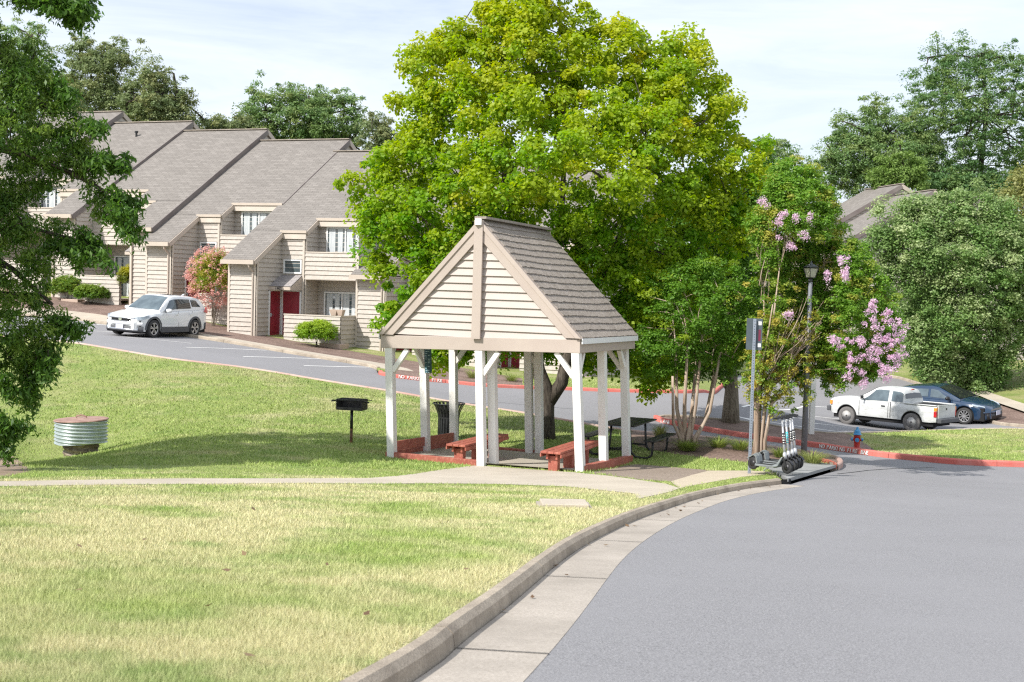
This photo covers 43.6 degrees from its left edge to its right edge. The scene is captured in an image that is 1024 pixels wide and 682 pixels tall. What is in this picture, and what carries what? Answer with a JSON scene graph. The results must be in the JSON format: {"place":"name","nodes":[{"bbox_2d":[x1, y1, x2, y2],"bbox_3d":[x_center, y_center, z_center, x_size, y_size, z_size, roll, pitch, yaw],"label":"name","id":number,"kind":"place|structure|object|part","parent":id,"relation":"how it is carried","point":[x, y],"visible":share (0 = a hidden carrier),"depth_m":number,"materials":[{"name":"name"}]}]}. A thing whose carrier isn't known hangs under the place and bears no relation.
{"place":"outdoors","nodes":[
{"label":"outdoors","id":0,"kind":"place"},
{"bbox_2d":[461,368,474,377],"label":"border grass","id":1,"kind":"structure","parent":0,"point":[471,375],"depth_m":47.70,"materials":[{"name":"green plant"}]},
{"bbox_2d":[0,316,1023,681],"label":"road","id":2,"kind":"structure","parent":0,"point":[904,570],"depth_m":9.52,"materials":[{"name":"grey asphalt"}]},
{"bbox_2d":[106,293,207,337],"bbox_3d":[-14.439,-1.085,52.194,2.280,1.710,4.692,5,3,22],"label":"parked suv","id":3,"kind":"object","parent":2,"relation":"on","point":[152,315],"visible":1,"depth_m":51.46,"materials":[{"name":"white paint"}]},
{"bbox_3d":[-13.819,-1.428,51.564,0.128,0.491,0.916,3,3,22],"label":"side window","id":4,"kind":"part","parent":3,"relation":"part of","materials":[{"name":"grey glass"}]},
{"bbox_3d":[-13.462,-1.514,52.443,0.124,0.396,0.896,3,3,22],"label":"side window","id":5,"kind":"part","parent":3,"relation":"part of","materials":[{"name":"grey glass"}]},
{"bbox_3d":[-13.164,-1.556,53.219,0.104,0.291,0.620,3,3,20],"label":"side window","id":6,"kind":"part","parent":3,"relation":"part of","materials":[{"name":"grey glass"}]},
{"bbox_2d":[21,313,379,370],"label":"kerb","id":7,"kind":"structure","parent":2,"relation":"on","point":[375,367],"depth_m":50.82,"materials":[{"name":"concrete"}]},
{"bbox_2d":[3,336,842,469],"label":"kerb","id":8,"kind":"structure","parent":2,"relation":"on","point":[839,462],"depth_m":40.53,"materials":[{"name":"paint"}]},
{"bbox_2d":[26,319,961,431],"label":"parking lines","id":9,"kind":"object","parent":2,"relation":"on","point":[344,366],"visible":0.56,"depth_m":47.61,"materials":[{"name":"white paint"}]},
{"bbox_2d":[414,484,800,681],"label":"gutter","id":10,"kind":"object","parent":2,"relation":"on","point":[544,619],"visible":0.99,"depth_m":7.12,"materials":[{"name":"concrete"}]},
{"bbox_2d":[0,485,779,655],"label":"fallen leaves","id":11,"kind":"object","parent":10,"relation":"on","point":[364,613],"visible":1,"depth_m":7.61,"materials":[{"name":"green plant"}]},
{"bbox_2d":[456,403,927,653],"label":"road joints","id":12,"kind":"object","parent":2,"relation":"on","point":[605,578],"visible":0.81,"depth_m":8.75,"materials":[{"name":"black"}]},
{"bbox_2d":[653,415,1023,466],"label":"kerb","id":13,"kind":"structure","parent":2,"relation":"on","point":[955,461],"depth_m":36.03,"materials":[{"name":"red paint"}]},
{"bbox_2d":[653,414,1023,433],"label":"kerb","id":14,"kind":"structure","parent":2,"relation":"on","point":[833,432],"depth_m":42.70,"materials":[{"name":"concrete"}]},
{"bbox_2d":[744,369,1023,426],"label":"kerb","id":15,"kind":"structure","parent":2,"relation":"on","point":[992,421],"depth_m":49.56,"materials":[{"name":"concrete"}]},
{"bbox_2d":[827,386,958,429],"bbox_3d":[14.588,2.523,49.105,4.720,1.570,2.020,4,3,44],"label":"pickup truck","id":16,"kind":"object","parent":2,"relation":"on","point":[908,408],"visible":0.99,"depth_m":48.41,"materials":[{"name":"white paint"}]},
{"bbox_3d":[13.855,2.058,48.853,1.140,0.452,0.121,4,3,44],"label":"side window","id":17,"kind":"part","parent":16,"relation":"part of","materials":[{"name":"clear glass"}]},
{"bbox_3d":[14.526,2.098,48.195,0.460,0.393,0.108,4,3,44],"label":"side window","id":18,"kind":"part","parent":16,"relation":"part of","materials":[{"name":"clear glass"}]},
{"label":"rear window","id":19,"kind":"part","parent":16,"relation":"part of","materials":[{"name":"grey glass"}]},
{"bbox_2d":[901,383,1001,423],"bbox_3d":[17.219,2.437,51.307,4.657,1.449,2.200,1,5,45],"label":"parked hatchback","id":20,"kind":"object","parent":2,"relation":"on","point":[970,406],"visible":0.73,"depth_m":50.09,"materials":[{"name":"blue paint"}]},
{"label":"side window","id":21,"kind":"part","parent":20,"relation":"part of","materials":[{"name":"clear glass"}]},
{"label":"side window","id":22,"kind":"part","parent":20,"relation":"part of","materials":[{"name":"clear glass"}]},
{"bbox_2d":[0,286,1023,681],"bbox_3d":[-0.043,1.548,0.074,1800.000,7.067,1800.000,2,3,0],"label":"lawn ground","id":23,"kind":"structure","parent":0,"point":[100,370],"depth_m":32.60,"materials":[{"name":"green plant"}]},
{"bbox_2d":[0,456,29,476],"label":"bare soil","id":24,"kind":"structure","parent":23,"relation":"on","point":[10,470],"depth_m":23.11,"materials":[{"name":"beige soil"}]},
{"bbox_2d":[0,7,59,132],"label":"background tree","id":25,"kind":"object","parent":23,"relation":"on","point":[32,33],"visible":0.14,"depth_m":86.69,"materials":[{"name":"green plant"}]},
{"bbox_2d":[0,110,131,259],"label":"townhouse","id":26,"kind":"structure","parent":23,"relation":"on","point":[112,117],"depth_m":72.77,"materials":[{"name":"wood"}]},
{"bbox_2d":[0,0,150,467],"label":"drooping tree","id":27,"kind":"object","parent":23,"relation":"on","point":[36,361],"visible":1,"depth_m":22.26,"materials":[{"name":"green plant"}]},
{"bbox_2d":[54,414,108,456],"bbox_3d":[-9.996,2.821,29.681,1.229,2.256,1.230,2,3,0],"label":"riser pipe","id":28,"kind":"object","parent":23,"relation":"on","point":[81,433],"visible":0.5,"depth_m":29.24,"materials":[{"name":"metal"}]},
{"bbox_2d":[44,26,146,112],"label":"background tree","id":29,"kind":"object","parent":23,"relation":"on","point":[107,55],"visible":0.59,"depth_m":84.21,"materials":[{"name":"green plant"}]},
{"bbox_2d":[0,120,199,297],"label":"townhouse","id":30,"kind":"structure","parent":23,"relation":"on","point":[142,141],"depth_m":66.89,"materials":[{"name":"wood"}]},
{"bbox_2d":[40,186,62,206],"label":"sliding door","id":31,"kind":"structure","parent":30,"relation":"in","point":[54,198],"depth_m":66.79,"materials":[{"name":"white glass"}]},
{"bbox_2d":[102,46,221,128],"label":"background tree","id":32,"kind":"object","parent":23,"relation":"on","point":[155,100],"visible":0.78,"depth_m":82.64,"materials":[{"name":"green plant"}]},
{"bbox_2d":[61,128,274,304],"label":"townhouse","id":33,"kind":"structure","parent":23,"relation":"on","point":[177,174],"depth_m":64.30,"materials":[{"name":"plastic"}]},
{"bbox_2d":[114,256,129,296],"bbox_3d":[-19.196,-3.228,64.200,1.840,2.060,0.060,3,3,21],"label":"sliding door","id":34,"kind":"structure","parent":33,"relation":"in","point":[119,259],"depth_m":64.35,"materials":[{"name":"white glass"}]},
{"bbox_2d":[200,111,269,130],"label":"background tree","id":35,"kind":"object","parent":23,"relation":"on","point":[235,123],"visible":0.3,"depth_m":84.89,"materials":[{"name":"green plant"}]},
{"bbox_2d":[138,138,356,329],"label":"townhouse","id":36,"kind":"structure","parent":23,"relation":"on","point":[244,196],"depth_m":60.77,"materials":[{"name":"wood"}]},
{"bbox_2d":[184,270,197,298],"bbox_3d":[-15.001,-2.243,60.060,0.168,2.120,1.000,3,3,22],"label":"door","id":37,"kind":"structure","parent":36,"relation":"in","point":[187,282],"depth_m":59.84,"materials":[{"name":"red paint"}]},
{"bbox_2d":[198,276,215,292],"bbox_3d":[-14.366,-2.237,60.311,1.000,2.120,0.050,3,3,21],"label":"door","id":38,"kind":"structure","parent":36,"relation":"in","point":[206,290],"depth_m":60.30,"materials":[{"name":"red paint"}]},
{"bbox_2d":[200,242,216,254],"bbox_3d":[-14.276,-4.337,60.194,0.930,0.630,0.060,3,3,21],"label":"window","id":39,"kind":"structure","parent":36,"relation":"in","point":[212,244],"depth_m":60.20,"materials":[{"name":"white glass"}]},
{"bbox_2d":[241,211,270,234],"bbox_3d":[-11.973,-5.101,60.554,1.930,2.050,0.060,3,3,21],"label":"sliding door","id":40,"kind":"structure","parent":36,"relation":"in","point":[249,224],"depth_m":60.71,"materials":[{"name":"white glass"}]},
{"bbox_2d":[230,69,369,149],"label":"background tree","id":41,"kind":"object","parent":23,"relation":"on","point":[310,124],"visible":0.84,"depth_m":86.34,"materials":[{"name":"green plant"}]},
{"bbox_2d":[220,150,438,348],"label":"townhouse","id":42,"kind":"structure","parent":23,"relation":"on","point":[271,262],"depth_m":57.15,"materials":[{"name":"wood"}]},
{"bbox_2d":[268,289,281,334],"bbox_3d":[-10.524,-1.233,57.057,0.168,2.120,1.000,3,3,22],"label":"door","id":43,"kind":"structure","parent":42,"relation":"in","point":[274,324],"depth_m":57.07,"materials":[{"name":"red paint"}]},
{"bbox_2d":[281,290,301,334],"bbox_3d":[-9.909,-1.225,57.258,1.000,2.120,0.168,3,3,22],"label":"door","id":44,"kind":"structure","parent":42,"relation":"in","point":[290,301],"depth_m":57.31,"materials":[{"name":"red paint"}]},
{"bbox_2d":[283,259,301,273],"bbox_3d":[-9.800,-3.327,57.191,0.930,0.630,0.060,3,3,21],"label":"window","id":45,"kind":"structure","parent":42,"relation":"in","point":[294,268],"depth_m":57.20,"materials":[{"name":"white"}]},
{"bbox_2d":[329,309,337,315],"bbox_3d":[-7.632,-1.222,55.024,0.374,0.260,0.277,3,3,21],"label":"flower pot","id":46,"kind":"object","parent":42,"relation":"on","point":[333,312],"visible":1,"depth_m":54.93,"materials":[{"name":"ceramic"}]},
{"bbox_2d":[324,292,355,315],"bbox_3d":[-7.676,-1.175,57.729,1.840,2.060,0.060,3,3,21],"label":"sliding door","id":47,"kind":"structure","parent":42,"relation":"in","point":[342,298],"depth_m":57.74,"materials":[{"name":"white glass"}]},
{"bbox_2d":[337,310,345,315],"bbox_3d":[-7.334,-1.208,54.908,0.299,0.260,0.277,3,3,21],"label":"flower pot","id":48,"kind":"object","parent":42,"relation":"on","point":[340,312],"visible":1,"depth_m":54.80,"materials":[{"name":"ceramic"}]},
{"bbox_2d":[326,227,360,252],"bbox_3d":[-7.497,-4.091,57.551,1.930,2.050,0.060,3,3,21],"label":"window","id":49,"kind":"structure","parent":42,"relation":"in","point":[332,237],"depth_m":57.62,"materials":[{"name":"white glass"}]},
{"bbox_2d":[0,466,677,497],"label":"footpath","id":50,"kind":"structure","parent":23,"relation":"on","point":[484,474],"depth_m":21.16,"materials":[{"name":"concrete"}]},
{"bbox_2d":[331,397,371,442],"bbox_3d":[-3.728,1.946,29.736,0.928,1.210,0.412,2,3,12],"label":"charcoal grill","id":51,"kind":"object","parent":23,"relation":"on","point":[354,404],"visible":0.98,"depth_m":29.71,"materials":[{"name":"metal"}]},
{"bbox_2d":[353,110,399,149],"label":"background tree","id":52,"kind":"object","parent":23,"relation":"on","point":[382,133],"visible":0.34,"depth_m":82.90,"materials":[{"name":"green plant"}]},
{"bbox_2d":[349,164,535,354],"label":"townhouse","id":53,"kind":"structure","parent":23,"relation":"on","point":[367,299],"depth_m":55.88,"materials":[{"name":"wood"}]},
{"bbox_2d":[433,401,464,436],"bbox_3d":[-1.577,1.963,31.832,0.820,0.855,0.820,2,3,0],"label":"litter bin","id":54,"kind":"object","parent":23,"relation":"on","point":[442,409],"visible":0.64,"depth_m":31.62,"materials":[{"name":"black metal"}]},
{"bbox_2d":[412,447,598,469],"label":"pavilion floor","id":55,"kind":"structure","parent":23,"relation":"on","point":[518,458],"depth_m":28.19,"materials":[{"name":"beige concrete"}]},
{"bbox_2d":[446,433,508,459],"bbox_3d":[-0.723,2.342,27.343,0.460,0.512,2.300,3,3,23],"label":"bench","id":56,"kind":"object","parent":55,"relation":"on","point":[460,448],"visible":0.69,"depth_m":26.51,"materials":[{"name":"red wood"}]},
{"bbox_2d":[379,216,637,471],"bbox_3d":[0.011,0.138,27.698,4.631,5.451,3.946,3,3,22],"label":"picnic shelter","id":57,"kind":"object","parent":55,"relation":"on","point":[492,287],"visible":0.95,"depth_m":26.34,"materials":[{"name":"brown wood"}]},
{"bbox_2d":[424,349,431,372],"bbox_3d":[-1.865,0.430,28.425,0.193,0.567,0.025,3,3,23],"label":"notice sheet","id":58,"kind":"object","parent":57,"relation":"attached to","point":[428,360],"visible":0.96,"depth_m":28.42,"materials":[{"name":"teal paper"}]},
{"bbox_2d":[540,439,598,470],"bbox_3d":[1.196,2.408,26.390,0.460,0.512,2.300,3,3,23],"label":"bench","id":59,"kind":"object","parent":55,"relation":"on","point":[556,454],"visible":0.79,"depth_m":25.85,"materials":[{"name":"red wood"}]},
{"bbox_2d":[0,296,1023,462],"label":"mulch bed","id":60,"kind":"object","parent":23,"relation":"on","point":[1009,415],"visible":0.48,"depth_m":47.58,"materials":[{"name":"brown soil"}]},
{"bbox_2d":[50,275,80,298],"bbox_3d":[-21.583,-2.591,62.272,1.916,1.333,1.505,2,3,0],"label":"hedge shrub","id":61,"kind":"object","parent":60,"relation":"on","point":[64,284],"visible":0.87,"depth_m":61.89,"materials":[{"name":"green plant"}]},
{"bbox_2d":[72,283,110,303],"bbox_3d":[-20.156,-2.241,61.416,2.012,1.103,1.483,2,3,0],"label":"hedge shrub","id":62,"kind":"object","parent":60,"relation":"on","point":[90,291],"visible":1,"depth_m":61.06,"materials":[{"name":"green plant"}]},
{"bbox_2d":[116,263,129,304],"bbox_3d":[-18.336,-2.670,61.365,1.302,2.114,1.165,2,3,0],"label":"tree","id":63,"kind":"object","parent":60,"relation":"on","point":[123,273],"visible":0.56,"depth_m":61.12,"materials":[{"name":"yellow plant"}]},
{"bbox_2d":[182,244,228,325],"bbox_3d":[-13.476,-2.495,57.618,2.632,3.790,2.222,2,3,0],"label":"crape myrtle","id":64,"kind":"object","parent":60,"relation":"on","point":[209,266],"visible":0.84,"depth_m":57.17,"materials":[{"name":"pink plant"}]},
{"bbox_2d":[293,318,339,346],"bbox_3d":[-8.325,-0.341,54.275,1.987,1.326,1.754,2,3,0],"label":"round shrub","id":65,"kind":"object","parent":60,"relation":"on","point":[318,329],"visible":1,"depth_m":53.90,"materials":[{"name":"green plant"}]},
{"bbox_2d":[584,417,675,458],"bbox_3d":[2.698,2.245,29.737,1.810,0.775,1.800,3,3,23],"label":"picnic table","id":66,"kind":"object","parent":60,"relation":"on","point":[635,421],"visible":0.68,"depth_m":29.46,"materials":[{"name":"black metal"}]},
{"bbox_2d":[629,250,762,448],"bbox_3d":[4.504,0.313,30.701,3.248,5.014,2.651,0,3,-33],"label":"crape myrtle","id":67,"kind":"object","parent":60,"relation":"on","point":[681,344],"visible":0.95,"depth_m":30.25,"materials":[{"name":"green plant"}]},
{"bbox_2d":[637,138,796,423],"bbox_3d":[6.316,-1.773,41.422,5.431,9.705,4.626,-1,4,-40],"label":"shade tree","id":68,"kind":"object","parent":60,"relation":"on","point":[730,411],"visible":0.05,"depth_m":40.93,"materials":[{"name":"green plant"}]},
{"bbox_2d":[801,261,818,454],"bbox_3d":[6.934,0.564,30.052,0.267,4.901,0.266,0,3,-24],"label":"street lamp","id":69,"kind":"object","parent":60,"relation":"on","point":[810,271],"visible":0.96,"depth_m":30.00,"materials":[{"name":"black metal"}]},
{"bbox_2d":[808,377,815,433],"bbox_3d":[9.621,1.935,40.996,0.170,2.653,0.170,1,3,-10],"label":"bollard post","id":70,"kind":"object","parent":60,"relation":"on","point":[811,424],"visible":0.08,"depth_m":40.95,"materials":[{"name":"white paint"}]},
{"bbox_2d":[798,449,830,463],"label":"border grass","id":71,"kind":"structure","parent":60,"relation":"on","point":[812,458],"depth_m":28.38,"materials":[{"name":"green plant"}]},
{"bbox_2d":[722,153,910,453],"bbox_3d":[7.178,-0.748,30.001,4.484,7.347,4.019,2,3,0],"label":"crape myrtle","id":72,"kind":"object","parent":60,"relation":"on","point":[833,350],"visible":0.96,"depth_m":29.64,"materials":[{"name":"green plant"}]},
{"bbox_2d":[850,427,863,447],"bbox_3d":[9.981,2.842,37.039,0.309,0.722,0.310,0,3,-34],"label":"fire hydrant","id":73,"kind":"object","parent":60,"relation":"on","point":[857,439],"visible":0.94,"depth_m":36.97,"materials":[{"name":"red metal"}]},
{"bbox_2d":[14,308,1023,410],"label":"walkway","id":74,"kind":"structure","parent":23,"relation":"on","point":[987,395],"depth_m":53.89,"materials":[{"name":"concrete"}]},
{"bbox_2d":[378,370,722,393],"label":"kerb","id":75,"kind":"structure","parent":23,"relation":"on","point":[717,389],"depth_m":46.36,"materials":[{"name":"red paint"}]},
{"bbox_2d":[332,0,775,439],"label":"maple tree","id":76,"kind":"object","parent":23,"relation":"on","point":[708,200],"visible":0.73,"depth_m":31.79,"materials":[{"name":"green plant"}]},
{"bbox_2d":[536,498,590,507],"bbox_3d":[0.627,1.984,15.423,0.640,0.100,0.480,1,3,-4],"label":"utility cover","id":77,"kind":"object","parent":23,"relation":"on","point":[577,503],"visible":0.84,"depth_m":15.34,"materials":[{"name":"concrete"}]},
{"bbox_2d":[465,169,667,376],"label":"townhouse","id":78,"kind":"structure","parent":23,"relation":"on","point":[549,368],"depth_m":54.81,"materials":[{"name":"wood"}]},
{"bbox_2d":[499,351,509,367],"bbox_3d":[-0.295,0.092,54.394,0.050,2.120,1.000,3,3,21],"label":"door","id":79,"kind":"structure","parent":78,"relation":"in","point":[507,363],"depth_m":54.49,"materials":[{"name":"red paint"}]},
{"bbox_2d":[509,351,519,367],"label":"door","id":80,"kind":"structure","parent":78,"relation":"in","point":[512,361],"depth_m":54.76,"materials":[{"name":"red paint"}]},
{"bbox_2d":[592,464,708,480],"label":"gravel","id":81,"kind":"structure","parent":23,"relation":"on","point":[646,472],"depth_m":25.29,"materials":[{"name":"beige gravel"}]},
{"bbox_2d":[752,137,824,233],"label":"background tree","id":82,"kind":"object","parent":23,"relation":"on","point":[780,150],"visible":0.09,"depth_m":90.86,"materials":[{"name":"green plant"}]},
{"bbox_2d":[767,460,837,487],"bbox_3d":[5.606,2.902,25.980,1.126,1.146,6.210,3,3,22],"label":"drain inlet","id":83,"kind":"object","parent":23,"relation":"on","point":[807,471],"visible":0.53,"depth_m":26.23,"materials":[{"name":"concrete"}]},
{"bbox_2d":[747,417,793,473],"bbox_3d":[4.848,1.922,23.943,0.454,1.041,1.046,3,0,-40],"label":"electric scooter","id":84,"kind":"object","parent":83,"relation":"on","point":[785,463],"visible":1,"depth_m":23.74,"materials":[{"name":"metal"}]},
{"bbox_2d":[753,416,797,471],"bbox_3d":[4.963,1.917,24.204,0.454,1.041,1.046,5,-1,-43],"label":"electric scooter","id":85,"kind":"object","parent":83,"relation":"on","point":[793,460],"visible":0.5,"depth_m":23.98,"materials":[{"name":"metal"}]},
{"bbox_2d":[759,415,800,469],"bbox_3d":[5.116,1.912,24.492,0.454,1.041,1.046,3,0,-38],"label":"electric scooter","id":86,"kind":"object","parent":83,"relation":"on","point":[765,457],"visible":0.51,"depth_m":24.26,"materials":[{"name":"metal"}]},
{"bbox_2d":[760,414,804,468],"bbox_3d":[5.199,1.910,24.727,0.454,1.041,1.046,2,0,-44],"label":"electric scooter","id":87,"kind":"object","parent":83,"relation":"on","point":[796,454],"visible":0.34,"depth_m":24.50,"materials":[{"name":"metal"}]},
{"bbox_2d":[746,183,912,269],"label":"townhouse","id":88,"kind":"structure","parent":23,"relation":"on","point":[855,206],"depth_m":81.98,"materials":[{"name":"plastic"}]},
{"bbox_2d":[761,189,937,304],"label":"townhouse","id":89,"kind":"structure","parent":23,"relation":"on","point":[860,223],"depth_m":77.64,"materials":[{"name":"plastic"}]},
{"bbox_2d":[810,91,946,200],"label":"background tree","id":90,"kind":"object","parent":23,"relation":"on","point":[877,140],"visible":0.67,"depth_m":88.57,"materials":[{"name":"green plant"}]},
{"bbox_2d":[863,140,930,190],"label":"background tree","id":91,"kind":"object","parent":23,"relation":"on","point":[893,169],"visible":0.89,"depth_m":84.93,"materials":[{"name":"green plant"}]},
{"bbox_2d":[777,196,1023,359],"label":"townhouse","id":92,"kind":"structure","parent":23,"relation":"on","point":[1022,357],"depth_m":71.80,"materials":[{"name":"wood"}]},
{"bbox_2d":[890,281,963,379],"bbox_3d":[20.479,-0.674,62.861,3.950,5.624,3.605,0,3,-23],"label":"pear tree","id":93,"kind":"object","parent":23,"relation":"on","point":[905,359],"visible":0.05,"depth_m":62.84,"materials":[{"name":"green plant"}]},
{"bbox_2d":[857,177,1023,397],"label":"pear tree","id":94,"kind":"object","parent":23,"relation":"on","point":[939,339],"visible":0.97,"depth_m":56.76,"materials":[{"name":"green plant"}]},
{"bbox_2d":[895,28,1023,190],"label":"background tree","id":95,"kind":"object","parent":23,"relation":"on","point":[943,95],"visible":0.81,"depth_m":89.78,"materials":[{"name":"green plant"}]},
{"bbox_2d":[925,159,1020,212],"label":"background tree","id":96,"kind":"object","parent":23,"relation":"on","point":[946,181],"visible":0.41,"depth_m":87.71,"materials":[{"name":"green plant"}]},
{"bbox_2d":[990,159,1023,231],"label":"pear tree","id":97,"kind":"object","parent":23,"relation":"on","point":[1017,175],"visible":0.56,"depth_m":60.26,"materials":[{"name":"green plant"}]},
{"bbox_2d":[503,372,520,380],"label":"border grass","id":98,"kind":"structure","parent":0,"point":[511,378],"depth_m":47.69,"materials":[{"name":"green plant"}]},
{"bbox_2d":[0,0,1023,243],"label":"sky","id":99,"kind":"structure","parent":0,"point":[796,62],"materials":[{"name":"white"}]},
{"bbox_2d":[46,371,1023,680],"bbox_3d":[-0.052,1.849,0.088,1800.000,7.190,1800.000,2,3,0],"label":"subsoil","id":100,"kind":"structure","parent":0,"point":[534,485],"depth_m":24.13,"materials":[{"name":"soil"}]},
{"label":"kerb base","id":101,"kind":"structure","parent":100,"relation":"on","visible":0},
{"bbox_2d":[340,478,781,681],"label":"kerb","id":102,"kind":"structure","parent":101,"relation":"on","point":[429,650],"depth_m":6.85,"materials":[{"name":"concrete"}]},
{"bbox_2d":[650,424,670,440],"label":"border grass","id":103,"kind":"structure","parent":0,"point":[659,431],"depth_m":31.51,"materials":[{"name":"green plant"}]},
{"bbox_2d":[664,437,707,450],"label":"border grass","id":104,"kind":"structure","parent":0,"point":[687,445],"depth_m":29.88,"materials":[{"name":"green plant"}]},
{"bbox_2d":[701,434,732,447],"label":"border grass","id":105,"kind":"structure","parent":0,"point":[719,441],"depth_m":30.55,"materials":[{"name":"green plant"}]},
{"bbox_2d":[671,471,772,487],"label":"dry ground","id":106,"kind":"structure","parent":0,"point":[705,477],"depth_m":23.63,"materials":[{"name":"soil"}]},
{"bbox_2d":[746,318,762,472],"bbox_3d":[4.588,1.145,24.479,0.300,3.154,0.079,2,3,8],"label":"street sign","id":107,"kind":"object","parent":106,"relation":"on","point":[754,334],"visible":0.95,"depth_m":24.45,"materials":[{"name":"black"}]},
{"bbox_2d":[717,438,748,449],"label":"border grass","id":108,"kind":"structure","parent":0,"point":[740,446],"depth_m":30.23,"materials":[{"name":"green plant"}]},
{"bbox_2d":[764,447,790,456],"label":"border grass","id":109,"kind":"structure","parent":0,"point":[778,453],"depth_m":29.37,"materials":[{"name":"green plant"}]}
]}

